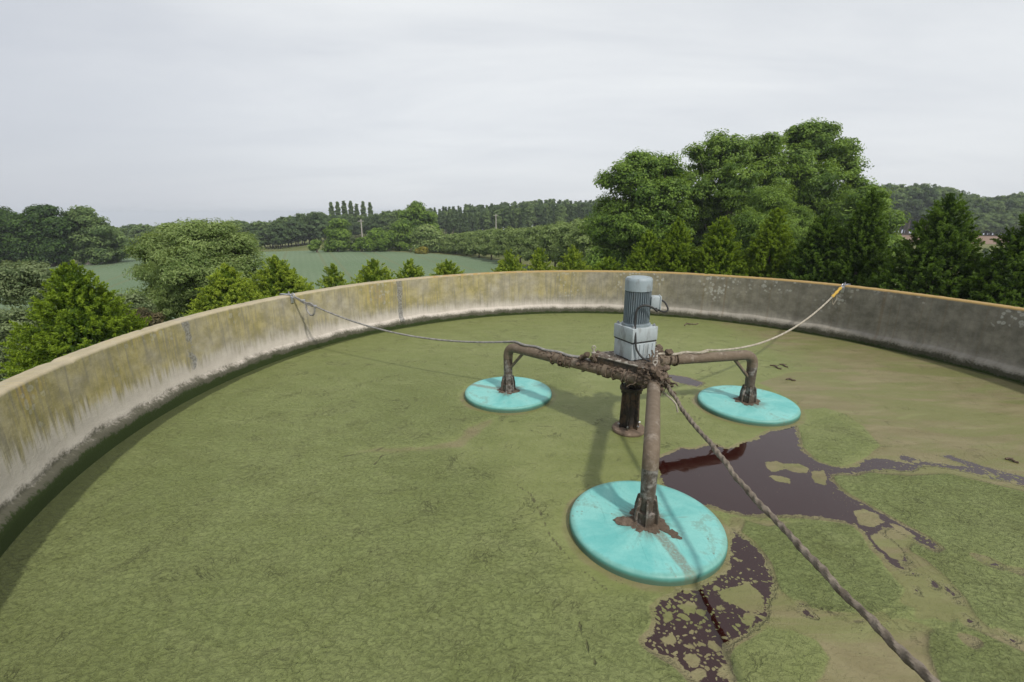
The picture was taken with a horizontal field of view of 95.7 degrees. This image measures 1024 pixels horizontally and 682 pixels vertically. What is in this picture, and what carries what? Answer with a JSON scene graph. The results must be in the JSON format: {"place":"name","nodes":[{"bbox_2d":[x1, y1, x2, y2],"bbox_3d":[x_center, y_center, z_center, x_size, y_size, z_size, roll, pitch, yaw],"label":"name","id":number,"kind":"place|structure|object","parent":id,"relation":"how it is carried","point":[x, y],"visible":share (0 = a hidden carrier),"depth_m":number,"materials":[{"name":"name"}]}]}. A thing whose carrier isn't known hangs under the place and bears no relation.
{"place":"outdoors","nodes":[
{"label":"outdoors","id":0,"kind":"place"},
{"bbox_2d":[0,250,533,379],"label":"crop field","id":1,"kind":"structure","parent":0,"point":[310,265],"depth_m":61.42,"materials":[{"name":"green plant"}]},
{"bbox_2d":[0,0,1023,234],"label":"sky","id":2,"kind":"structure","parent":0,"point":[151,112],"materials":[{"name":"white"}]},
{"bbox_2d":[40,230,1004,285],"bbox_3d":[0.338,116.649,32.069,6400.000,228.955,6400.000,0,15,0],"label":"ground","id":3,"kind":"structure","parent":0,"point":[300,247],"depth_m":92.89,"materials":[{"name":"green plant"}]},
{"bbox_2d":[0,205,38,264],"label":"broadleaf tree","id":4,"kind":"object","parent":3,"relation":"on","point":[10,241],"visible":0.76,"depth_m":57.54,"materials":[{"name":"green plant"}]},
{"bbox_2d":[0,299,52,380],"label":"shrub","id":5,"kind":"object","parent":3,"relation":"on","point":[17,315],"visible":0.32,"depth_m":12.04,"materials":[{"name":"green plant"}]},
{"bbox_2d":[0,260,58,309],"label":"shrub","id":6,"kind":"object","parent":3,"relation":"on","point":[22,281],"visible":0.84,"depth_m":14.71,"materials":[{"name":"green plant"}]},
{"bbox_2d":[14,203,80,266],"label":"broadleaf tree","id":7,"kind":"object","parent":3,"relation":"on","point":[48,232],"visible":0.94,"depth_m":58.31,"materials":[{"name":"green plant"}]},
{"bbox_2d":[0,260,151,381],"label":"conifer","id":8,"kind":"object","parent":3,"relation":"on","point":[73,294],"visible":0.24,"depth_m":7.38,"materials":[{"name":"green plant"}]},
{"bbox_2d":[58,205,116,264],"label":"broadleaf tree","id":9,"kind":"object","parent":3,"relation":"on","point":[91,242],"visible":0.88,"depth_m":60.75,"materials":[{"name":"green plant"}]},
{"bbox_2d":[103,227,131,262],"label":"broadleaf tree","id":10,"kind":"object","parent":3,"relation":"on","point":[118,242],"visible":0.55,"depth_m":64.15,"materials":[{"name":"green plant"}]},
{"bbox_2d":[108,293,157,315],"bbox_3d":[-11.517,0.643,14.128,1.971,4.337,1.329,0,15,0],"label":"shrub","id":11,"kind":"object","parent":3,"relation":"on","point":[136,300],"visible":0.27,"depth_m":13.58,"materials":[{"name":"green plant"}]},
{"bbox_2d":[126,225,147,237],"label":"hedgerow tree","id":12,"kind":"object","parent":3,"relation":"on","point":[141,230],"visible":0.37,"depth_m":105.70,"materials":[{"name":"green plant"}]},
{"bbox_2d":[128,307,167,326],"bbox_3d":[-10.243,1.038,13.204,1.373,4.068,0.969,0,15,0],"label":"shrub","id":13,"kind":"object","parent":3,"relation":"on","point":[156,317],"visible":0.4,"depth_m":12.66,"materials":[{"name":"green plant"}]},
{"bbox_2d":[117,217,269,322],"bbox_3d":[-10.978,-1.120,16.615,4.667,6.441,4.810,-12,19,-37],"label":"willow bush","id":14,"kind":"object","parent":3,"relation":"on","point":[178,265],"visible":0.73,"depth_m":15.66,"materials":[{"name":"green plant"}]},
{"bbox_2d":[180,263,263,315],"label":"conifer","id":15,"kind":"object","parent":3,"relation":"on","point":[229,287],"visible":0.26,"depth_m":11.10,"materials":[{"name":"green plant"}]},
{"bbox_2d":[244,224,264,243],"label":"hedgerow tree","id":16,"kind":"object","parent":3,"relation":"on","point":[250,228],"visible":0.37,"depth_m":110.16,"materials":[{"name":"green plant"}]},
{"bbox_2d":[246,221,270,247],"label":"hedgerow tree","id":17,"kind":"object","parent":3,"relation":"on","point":[260,224],"visible":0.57,"depth_m":111.14,"materials":[{"name":"green plant"}]},
{"bbox_2d":[261,222,276,247],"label":"hedgerow tree","id":18,"kind":"object","parent":3,"relation":"on","point":[267,226],"visible":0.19,"depth_m":113.05,"materials":[{"name":"green plant"}]},
{"bbox_2d":[264,220,292,248],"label":"hedgerow tree","id":19,"kind":"object","parent":3,"relation":"on","point":[278,233],"visible":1,"depth_m":108.53,"materials":[{"name":"green plant"}]},
{"bbox_2d":[246,254,321,298],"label":"conifer","id":20,"kind":"object","parent":3,"relation":"on","point":[278,278],"visible":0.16,"depth_m":12.48,"materials":[{"name":"green plant"}]},
{"bbox_2d":[284,213,309,245],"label":"woodland tree","id":21,"kind":"object","parent":3,"relation":"on","point":[296,224],"visible":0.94,"depth_m":116.03,"materials":[{"name":"green plant"}]},
{"bbox_2d":[306,239,321,251],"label":"bush","id":22,"kind":"object","parent":3,"relation":"on","point":[314,245],"visible":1,"depth_m":80.89,"materials":[{"name":"green plant"}]},
{"bbox_2d":[305,211,328,239],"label":"woodland tree","id":23,"kind":"object","parent":3,"relation":"on","point":[316,224],"visible":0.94,"depth_m":118.61,"materials":[{"name":"green plant"}]},
{"bbox_2d":[315,263,353,288],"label":"conifer","id":24,"kind":"object","parent":3,"relation":"on","point":[329,280],"visible":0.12,"depth_m":14.35,"materials":[{"name":"green plant"}]},
{"bbox_2d":[321,218,351,251],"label":"broadleaf tree","id":25,"kind":"object","parent":3,"relation":"on","point":[337,232],"visible":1,"depth_m":81.09,"materials":[{"name":"green plant"}]},
{"bbox_2d":[341,200,347,215],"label":"poplar tree","id":26,"kind":"object","parent":3,"relation":"on","point":[344,211],"visible":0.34,"depth_m":158.16,"materials":[{"name":"green plant"}]},
{"bbox_2d":[341,214,353,231],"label":"woodland tree","id":27,"kind":"object","parent":3,"relation":"on","point":[349,219],"visible":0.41,"depth_m":132.10,"materials":[{"name":"green plant"}]},
{"bbox_2d":[348,200,354,215],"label":"poplar tree","id":28,"kind":"object","parent":3,"relation":"on","point":[351,211],"visible":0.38,"depth_m":159.84,"materials":[{"name":"green plant"}]},
{"bbox_2d":[352,217,359,235],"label":"woodland tree","id":29,"kind":"object","parent":3,"relation":"on","point":[356,230],"visible":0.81,"depth_m":137.97,"materials":[{"name":"green plant"}]},
{"bbox_2d":[351,237,369,251],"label":"bush","id":30,"kind":"object","parent":3,"relation":"on","point":[357,244],"visible":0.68,"depth_m":81.65,"materials":[{"name":"green plant"}]},
{"bbox_2d":[360,215,368,234],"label":"woodland tree","id":31,"kind":"object","parent":3,"relation":"on","point":[365,225],"visible":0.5,"depth_m":132.36,"materials":[{"name":"green plant"}]},
{"bbox_2d":[348,258,394,284],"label":"conifer","id":32,"kind":"object","parent":3,"relation":"on","point":[371,272],"visible":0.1,"depth_m":15.03,"materials":[{"name":"green plant"}]},
{"bbox_2d":[367,213,382,230],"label":"woodland tree","id":33,"kind":"object","parent":3,"relation":"on","point":[374,221],"visible":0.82,"depth_m":130.49,"materials":[{"name":"green plant"}]},
{"bbox_2d":[359,227,397,251],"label":"broadleaf tree","id":34,"kind":"object","parent":3,"relation":"on","point":[377,239],"visible":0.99,"depth_m":81.14,"materials":[{"name":"green plant"}]},
{"bbox_2d":[379,210,396,231],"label":"woodland tree","id":35,"kind":"object","parent":3,"relation":"on","point":[388,218],"visible":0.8,"depth_m":131.27,"materials":[{"name":"green plant"}]},
{"bbox_2d":[387,217,415,250],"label":"broadleaf tree","id":36,"kind":"object","parent":3,"relation":"on","point":[402,231],"visible":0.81,"depth_m":82.95,"materials":[{"name":"green plant"}]},
{"bbox_2d":[394,258,424,278],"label":"conifer","id":37,"kind":"object","parent":3,"relation":"on","point":[412,271],"visible":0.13,"depth_m":15.69,"materials":[{"name":"green plant"}]},
{"bbox_2d":[395,200,442,231],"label":"broadleaf tree","id":38,"kind":"object","parent":3,"relation":"on","point":[416,213],"visible":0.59,"depth_m":87.59,"materials":[{"name":"green plant"}]},
{"bbox_2d":[414,246,428,253],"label":"bush","id":39,"kind":"object","parent":3,"relation":"on","point":[422,250],"visible":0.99,"depth_m":77.19,"materials":[{"name":"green plant"}]},
{"bbox_2d":[409,224,445,252],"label":"broadleaf tree","id":40,"kind":"object","parent":3,"relation":"on","point":[428,235],"visible":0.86,"depth_m":79.08,"materials":[{"name":"green plant"}]},
{"bbox_2d":[435,233,448,252],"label":"willow tree","id":41,"kind":"object","parent":3,"relation":"on","point":[441,242],"visible":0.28,"depth_m":79.46,"materials":[{"name":"green plant"}]},
{"bbox_2d":[441,214,447,233],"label":"plantation tree","id":42,"kind":"object","parent":3,"relation":"on","point":[444,220],"visible":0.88,"depth_m":147.02,"materials":[{"name":"green plant"}]},
{"bbox_2d":[429,258,464,275],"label":"conifer","id":43,"kind":"object","parent":3,"relation":"on","point":[446,267],"visible":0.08,"depth_m":16.18,"materials":[{"name":"green plant"}]},
{"bbox_2d":[441,233,458,253],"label":"willow tree","id":44,"kind":"object","parent":3,"relation":"on","point":[450,242],"visible":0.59,"depth_m":76.77,"materials":[{"name":"green plant"}]},
{"bbox_2d":[447,212,458,233],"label":"plantation tree","id":45,"kind":"object","parent":3,"relation":"on","point":[452,218],"visible":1,"depth_m":140.23,"materials":[{"name":"green plant"}]},
{"bbox_2d":[454,231,469,254],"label":"willow tree","id":46,"kind":"object","parent":3,"relation":"on","point":[461,246],"visible":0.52,"depth_m":73.85,"materials":[{"name":"green plant"}]},
{"bbox_2d":[462,212,469,232],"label":"plantation tree","id":47,"kind":"object","parent":3,"relation":"on","point":[465,228],"visible":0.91,"depth_m":140.11,"materials":[{"name":"green plant"}]},
{"bbox_2d":[465,229,484,257],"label":"willow tree","id":48,"kind":"object","parent":3,"relation":"on","point":[473,242],"visible":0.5,"depth_m":69.77,"materials":[{"name":"green plant"}]},
{"bbox_2d":[482,211,491,229],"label":"plantation tree","id":49,"kind":"object","parent":3,"relation":"on","point":[486,219],"visible":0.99,"depth_m":138.09,"materials":[{"name":"green plant"}]},
{"bbox_2d":[477,227,497,259],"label":"willow tree","id":50,"kind":"object","parent":3,"relation":"on","point":[485,247],"visible":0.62,"depth_m":65.83,"materials":[{"name":"green plant"}]},
{"bbox_2d":[492,210,501,227],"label":"plantation tree","id":51,"kind":"object","parent":3,"relation":"on","point":[497,220],"visible":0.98,"depth_m":137.66,"materials":[{"name":"green plant"}]},
{"bbox_2d":[490,226,511,256],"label":"willow tree","id":52,"kind":"object","parent":3,"relation":"on","point":[499,247],"visible":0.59,"depth_m":62.08,"materials":[{"name":"green plant"}]},
{"bbox_2d":[499,208,513,228],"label":"plantation tree","id":53,"kind":"object","parent":3,"relation":"on","point":[506,215],"visible":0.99,"depth_m":138.22,"materials":[{"name":"green plant"}]},
{"bbox_2d":[491,249,527,271],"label":"conifer","id":54,"kind":"object","parent":3,"relation":"on","point":[513,264],"visible":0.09,"depth_m":16.64,"materials":[{"name":"green plant"}]},
{"bbox_2d":[0,270,1023,556],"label":"tank wall","id":55,"kind":"structure","parent":3,"relation":"on","point":[68,420],"depth_m":8.20,"materials":[{"name":"concrete"}]},
{"bbox_2d":[280,291,294,302],"bbox_3d":[-4.238,-0.832,8.779,0.378,0.215,0.060,7,17,24],"label":"rope bracket","id":56,"kind":"object","parent":55,"relation":"attached to","point":[291,297],"visible":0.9,"depth_m":8.73,"materials":[{"name":"metal"}]},
{"bbox_2d":[294,296,591,361],"bbox_3d":[-1.463,-0.245,7.343,6.002,0.462,0.391,10,18,31],"label":"mooring rope","id":57,"kind":"object","parent":56,"relation":"attached to","point":[303,301],"visible":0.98,"depth_m":7.30,"materials":[{"name":"fabric"}]},
{"bbox_2d":[0,313,1023,681],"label":"slurry surface","id":58,"kind":"object","parent":55,"relation":"in","point":[384,507],"visible":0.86,"depth_m":3.97,"materials":[{"name":"green liquid"}]},
{"bbox_2d":[465,275,800,585],"bbox_3d":[1.607,0.328,5.188,4.613,2.015,4.311,0,15,0],"label":"floating aerator","id":59,"kind":"object","parent":58,"relation":"on","point":[647,529],"visible":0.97,"depth_m":4.98,"materials":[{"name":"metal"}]},
{"bbox_2d":[648,380,940,681],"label":"mooring rope","id":60,"kind":"object","parent":55,"relation":"attached to","point":[919,668],"visible":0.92,"depth_m":2.50,"materials":[{"name":"fabric"}]},
{"bbox_2d":[841,282,849,292],"bbox_3d":[7.010,-1.134,9.761,0.378,0.215,0.060,-11,19,-34],"label":"rope bracket","id":61,"kind":"object","parent":55,"relation":"attached to","point":[843,287],"visible":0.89,"depth_m":9.71,"materials":[{"name":"metal"}]},
{"bbox_2d":[658,286,842,355],"bbox_3d":[4.347,-0.312,7.626,6.662,0.526,0.447,-12,19,-36],"label":"mooring rope","id":62,"kind":"object","parent":61,"relation":"attached to","point":[755,344],"visible":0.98,"depth_m":7.15,"materials":[{"name":"beige fabric"}]},
{"bbox_2d":[502,227,526,265],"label":"willow tree","id":63,"kind":"object","parent":3,"relation":"on","point":[512,240],"visible":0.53,"depth_m":58.14,"materials":[{"name":"green plant"}]},
{"bbox_2d":[512,208,520,227],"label":"plantation tree","id":64,"kind":"object","parent":3,"relation":"on","point":[516,220],"visible":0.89,"depth_m":140.22,"materials":[{"name":"green plant"}]},
{"bbox_2d":[519,207,526,227],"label":"plantation tree","id":65,"kind":"object","parent":3,"relation":"on","point":[523,221],"visible":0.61,"depth_m":138.05,"materials":[{"name":"green plant"}]},
{"bbox_2d":[517,225,543,260],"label":"willow tree","id":66,"kind":"object","parent":3,"relation":"on","point":[530,238],"visible":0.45,"depth_m":54.21,"materials":[{"name":"green plant"}]},
{"bbox_2d":[526,206,536,226],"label":"plantation tree","id":67,"kind":"object","parent":3,"relation":"on","point":[531,218],"visible":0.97,"depth_m":143.77,"materials":[{"name":"green plant"}]},
{"bbox_2d":[534,205,543,225],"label":"plantation tree","id":68,"kind":"object","parent":3,"relation":"on","point":[539,212],"visible":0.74,"depth_m":147.82,"materials":[{"name":"green plant"}]},
{"bbox_2d":[527,247,553,270],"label":"conifer","id":69,"kind":"object","parent":3,"relation":"on","point":[539,263],"visible":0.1,"depth_m":16.78,"materials":[{"name":"green plant"}]},
{"bbox_2d":[541,207,547,226],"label":"plantation tree","id":70,"kind":"object","parent":3,"relation":"on","point":[544,221],"visible":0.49,"depth_m":142.91,"materials":[{"name":"green plant"}]},
{"bbox_2d":[536,221,564,266],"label":"willow tree","id":71,"kind":"object","parent":3,"relation":"on","point":[549,231],"visible":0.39,"depth_m":50.28,"materials":[{"name":"green plant"}]},
{"bbox_2d":[554,206,568,221],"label":"plantation tree","id":72,"kind":"object","parent":3,"relation":"on","point":[561,215],"visible":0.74,"depth_m":137.66,"materials":[{"name":"green plant"}]},
{"bbox_2d":[550,217,583,261],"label":"willow tree","id":73,"kind":"object","parent":3,"relation":"on","point":[562,243],"visible":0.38,"depth_m":46.40,"materials":[{"name":"green plant"}]},
{"bbox_2d":[552,244,591,269],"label":"conifer","id":74,"kind":"object","parent":3,"relation":"on","point":[570,262],"visible":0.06,"depth_m":16.75,"materials":[{"name":"green plant"}]},
{"bbox_2d":[564,213,597,269],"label":"willow tree","id":75,"kind":"object","parent":3,"relation":"on","point":[580,241],"visible":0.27,"depth_m":42.44,"materials":[{"name":"green plant"}]},
{"bbox_2d":[592,256,623,270],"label":"conifer","id":76,"kind":"object","parent":3,"relation":"on","point":[610,265],"visible":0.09,"depth_m":16.69,"materials":[{"name":"green plant"}]},
{"bbox_2d":[578,146,700,269],"bbox_3d":[8.714,-7.374,31.286,7.307,10.646,6.882,11,19,36],"label":"broadleaf tree","id":77,"kind":"object","parent":3,"relation":"on","point":[633,214],"visible":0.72,"depth_m":29.57,"materials":[{"name":"green plant"}]},
{"bbox_2d":[623,229,674,271],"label":"conifer","id":78,"kind":"object","parent":3,"relation":"on","point":[644,249],"visible":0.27,"depth_m":15.98,"materials":[{"name":"green plant"}]},
{"bbox_2d":[648,217,701,272],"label":"conifer","id":79,"kind":"object","parent":3,"relation":"on","point":[676,250],"visible":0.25,"depth_m":15.60,"materials":[{"name":"green plant"}]},
{"bbox_2d":[682,215,751,276],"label":"conifer","id":80,"kind":"object","parent":3,"relation":"on","point":[723,250],"visible":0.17,"depth_m":14.87,"materials":[{"name":"green plant"}]},
{"bbox_2d":[677,128,802,270],"bbox_3d":[15.955,-8.719,33.382,10.492,12.074,7.087,-14,20,-41],"label":"broadleaf tree","id":81,"kind":"object","parent":3,"relation":"on","point":[731,158],"visible":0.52,"depth_m":31.06,"materials":[{"name":"green plant"}]},
{"bbox_2d":[739,207,798,278],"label":"conifer","id":82,"kind":"object","parent":3,"relation":"on","point":[774,236],"visible":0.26,"depth_m":14.41,"materials":[{"name":"green plant"}]},
{"bbox_2d":[727,183,816,266],"bbox_3d":[15.392,-5.166,27.668,6.870,8.226,4.348,-4,16,-12],"label":"broadleaf tree","id":83,"kind":"object","parent":3,"relation":"on","point":[746,225],"visible":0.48,"depth_m":26.35,"materials":[{"name":"green plant"}]},
{"bbox_2d":[774,209,858,285],"bbox_3d":[8.816,-0.517,13.833,3.326,6.618,3.232,13,20,39],"label":"conifer","id":84,"kind":"object","parent":3,"relation":"on","point":[818,246],"visible":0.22,"depth_m":13.01,"materials":[{"name":"green plant"}]},
{"bbox_2d":[771,117,898,266],"bbox_3d":[23.461,-9.472,34.312,11.051,12.991,7.143,0,15,0],"label":"broadleaf tree","id":85,"kind":"object","parent":3,"relation":"on","point":[812,146],"visible":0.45,"depth_m":32.45,"materials":[{"name":"green plant"}]},
{"bbox_2d":[810,186,896,287],"bbox_3d":[9.505,-0.604,13.108,3.328,7.166,3.285,0,15,0],"label":"conifer","id":86,"kind":"object","parent":3,"relation":"on","point":[866,235],"visible":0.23,"depth_m":12.24,"materials":[{"name":"green plant"}]},
{"bbox_2d":[830,185,912,265],"bbox_3d":[22.356,-5.662,29.577,5.582,8.126,4.021,0,15,0],"label":"broadleaf tree","id":87,"kind":"object","parent":3,"relation":"on","point":[894,219],"visible":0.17,"depth_m":28.37,"materials":[{"name":"green plant"}]},
{"bbox_2d":[888,192,902,209],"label":"woodland tree","id":88,"kind":"object","parent":3,"relation":"on","point":[895,200],"visible":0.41,"depth_m":143.65,"materials":[{"name":"green plant"}]},
{"bbox_2d":[889,189,912,216],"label":"woodland tree","id":89,"kind":"object","parent":3,"relation":"on","point":[905,197],"visible":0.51,"depth_m":142.82,"materials":[{"name":"green plant"}]},
{"bbox_2d":[903,188,925,234],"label":"woodland tree","id":90,"kind":"object","parent":3,"relation":"on","point":[916,203],"visible":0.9,"depth_m":142.27,"materials":[{"name":"green plant"}]},
{"bbox_2d":[852,193,1002,301],"bbox_3d":[10.054,-0.036,11.431,4.295,6.956,4.174,0,15,0],"label":"conifer","id":91,"kind":"object","parent":3,"relation":"on","point":[946,250],"visible":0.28,"depth_m":10.53,"materials":[{"name":"green plant"}]},
{"bbox_2d":[916,188,942,219],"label":"woodland tree","id":92,"kind":"object","parent":3,"relation":"on","point":[929,199],"visible":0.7,"depth_m":139.97,"materials":[{"name":"green plant"}]},
{"bbox_2d":[956,198,979,221],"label":"woodland tree","id":93,"kind":"object","parent":3,"relation":"on","point":[971,207],"visible":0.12,"depth_m":140.76,"materials":[{"name":"green plant"}]},
{"bbox_2d":[962,213,990,231],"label":"woodland tree","id":94,"kind":"object","parent":3,"relation":"on","point":[980,221],"visible":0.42,"depth_m":136.46,"materials":[{"name":"green plant"}]},
{"bbox_2d":[966,197,986,212],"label":"woodland tree","id":95,"kind":"object","parent":3,"relation":"on","point":[979,201],"visible":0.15,"depth_m":143.51,"materials":[{"name":"green plant"}]},
{"bbox_2d":[947,213,1023,307],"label":"conifer","id":96,"kind":"object","parent":3,"relation":"on","point":[1009,266],"visible":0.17,"depth_m":9.64,"materials":[{"name":"green plant"}]},
{"bbox_2d":[977,215,996,232],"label":"woodland tree","id":97,"kind":"object","parent":3,"relation":"on","point":[989,223],"visible":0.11,"depth_m":138.31,"materials":[{"name":"green plant"}]},
{"bbox_2d":[983,215,1002,235],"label":"woodland tree","id":98,"kind":"object","parent":3,"relation":"on","point":[996,218],"visible":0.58,"depth_m":138.75,"materials":[{"name":"green plant"}]},
{"bbox_2d":[981,200,1007,234],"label":"woodland tree","id":99,"kind":"object","parent":3,"relation":"on","point":[997,206],"visible":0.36,"depth_m":142.19,"materials":[{"name":"green plant"}]},
{"bbox_2d":[996,213,1019,234],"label":"woodland tree","id":100,"kind":"object","parent":3,"relation":"on","point":[1009,221],"visible":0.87,"depth_m":137.51,"materials":[{"name":"green plant"}]},
{"bbox_2d":[1000,198,1023,234],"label":"woodland tree","id":101,"kind":"object","parent":3,"relation":"on","point":[1009,204],"visible":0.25,"depth_m":144.42,"materials":[{"name":"green plant"}]},
{"bbox_2d":[1001,193,1023,200],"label":"woodland tree","id":102,"kind":"object","parent":3,"relation":"on","point":[1016,196],"visible":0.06,"depth_m":153.28,"materials":[{"name":"green plant"}]},
{"bbox_2d":[1004,208,1023,230],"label":"woodland tree","id":103,"kind":"object","parent":3,"relation":"on","point":[1015,212],"visible":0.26,"depth_m":140.02,"materials":[{"name":"green plant"}]},
{"bbox_2d":[895,233,1002,243],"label":"ploughed field","id":104,"kind":"structure","parent":0,"point":[986,239],"depth_m":129.96,"materials":[{"name":"soil"}]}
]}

